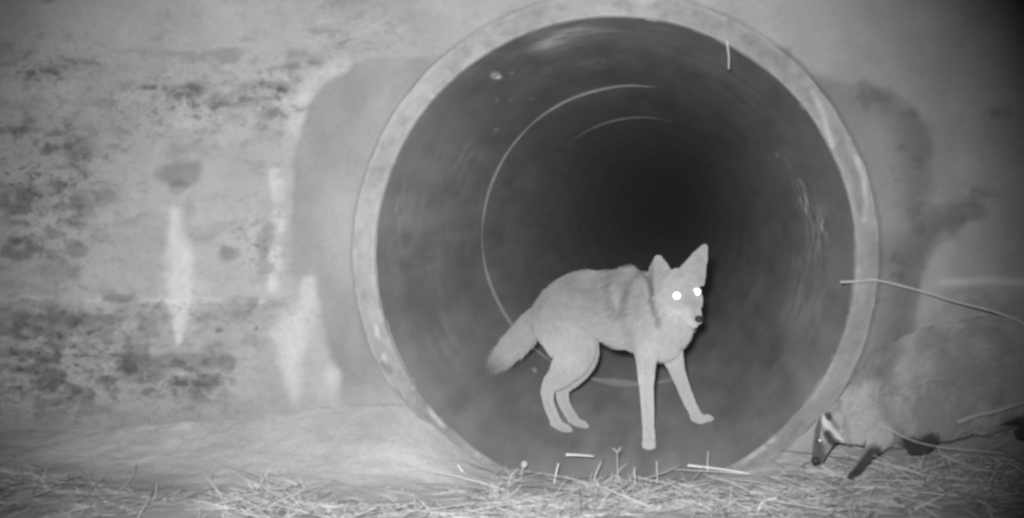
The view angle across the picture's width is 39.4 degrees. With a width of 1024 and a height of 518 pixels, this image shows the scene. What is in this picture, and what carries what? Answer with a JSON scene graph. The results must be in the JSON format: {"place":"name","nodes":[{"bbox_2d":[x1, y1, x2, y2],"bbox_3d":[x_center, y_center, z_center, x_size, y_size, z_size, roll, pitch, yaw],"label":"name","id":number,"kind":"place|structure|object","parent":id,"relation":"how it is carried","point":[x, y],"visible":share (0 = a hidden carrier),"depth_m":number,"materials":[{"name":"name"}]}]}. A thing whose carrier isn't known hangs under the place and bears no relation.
{"place":"outdoors","nodes":[
{"label":"outdoors","id":0,"kind":"place"},
{"bbox_2d":[0,404,1023,517],"bbox_3d":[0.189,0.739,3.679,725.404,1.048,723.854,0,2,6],"label":"ground","id":1,"kind":"structure","parent":0,"point":[371,448],"depth_m":3.90,"materials":[{"name":"soil"}]},
{"bbox_2d":[0,0,1023,459],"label":"headwall","id":2,"kind":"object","parent":1,"relation":"on","point":[180,184],"visible":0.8,"depth_m":4.17,"materials":[{"name":"concrete"}]},
{"bbox_2d":[519,461,526,478],"bbox_3d":[0.028,0.614,3.995,0.029,0.098,0.013,-1,3,-18],"label":"grass stalk","id":3,"kind":"object","parent":1,"relation":"on","point":[524,464],"depth_m":3.99,"materials":[{"name":"white plant"}]},
{"bbox_2d":[560,514,634,517],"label":"straw","id":4,"kind":"object","parent":1,"relation":"on","point":[593,515],"visible":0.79,"depth_m":3.50,"materials":[{"name":"grey plant"}]},
{"bbox_2d":[352,0,879,482],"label":"culvert pipe","id":5,"kind":"object","parent":1,"relation":"on","point":[520,162],"visible":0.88,"depth_m":5.15,"materials":[{"name":"concrete"}]},
{"bbox_2d":[566,453,593,456],"bbox_3d":[0.205,0.593,4.321,0.084,0.009,0.008,0,2,6],"label":"straw","id":6,"kind":"object","parent":5,"relation":"on","point":[567,454],"visible":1,"depth_m":4.32,"materials":[{"name":"white plant"}]},
{"bbox_2d":[483,244,713,449],"bbox_3d":[0.371,0.283,5.050,0.930,0.689,0.359,2,3,41],"label":"coyote","id":7,"kind":"object","parent":5,"relation":"in","point":[651,318],"visible":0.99,"depth_m":4.93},
{"bbox_2d":[726,40,729,68],"bbox_3d":[0.598,-0.575,3.971,0.006,0.095,0.024,-1,2,-16],"label":"root","id":8,"kind":"object","parent":5,"relation":"hanging from","point":[727,45],"visible":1,"depth_m":3.96,"materials":[{"name":"grey plant"}]},
{"bbox_2d":[613,447,620,479],"bbox_3d":[0.292,0.575,3.994,0.026,0.100,0.014,0,2,6],"label":"grass stalk","id":9,"kind":"object","parent":1,"relation":"on","point":[617,460],"depth_m":4.00,"materials":[{"name":"grey plant"}]},
{"bbox_2d":[688,464,751,473],"bbox_3d":[0.589,0.584,3.950,0.222,0.011,0.011,2,3,32],"label":"straw","id":10,"kind":"object","parent":1,"relation":"on","point":[697,466],"visible":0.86,"depth_m":3.97,"materials":[{"name":"white plant"}]},
{"bbox_2d":[756,498,776,512],"bbox_3d":[0.623,0.613,3.517,0.061,0.050,0.015,-1,2,-16],"label":"straw","id":11,"kind":"object","parent":1,"relation":"on","point":[762,502],"visible":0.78,"depth_m":3.52,"materials":[{"name":"white plant"}]},
{"bbox_2d":[840,279,1023,324],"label":"twig","id":12,"kind":"object","parent":1,"relation":"on","point":[887,282],"visible":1,"depth_m":3.79,"materials":[{"name":"grey wood"}]},
{"bbox_2d":[0,424,1023,517],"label":"dry grass","id":13,"kind":"structure","parent":0,"point":[604,491],"depth_m":3.56,"materials":[{"name":"plant"}]},
{"bbox_2d":[811,315,1023,479],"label":"badger","id":14,"kind":"object","parent":13,"relation":"on","point":[930,385],"visible":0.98,"depth_m":3.56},
{"bbox_2d":[879,426,1003,453],"bbox_3d":[1.030,0.437,3.439,0.291,0.050,0.030,1,3,22],"label":"twig","id":15,"kind":"object","parent":13,"relation":"on","point":[935,446],"visible":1,"depth_m":3.43,"materials":[{"name":"grey wood"}]},
{"bbox_2d":[957,401,1023,423],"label":"twig","id":16,"kind":"object","parent":13,"relation":"on","point":[959,421],"visible":1,"depth_m":3.44,"materials":[{"name":"grey wood"}]}
]}

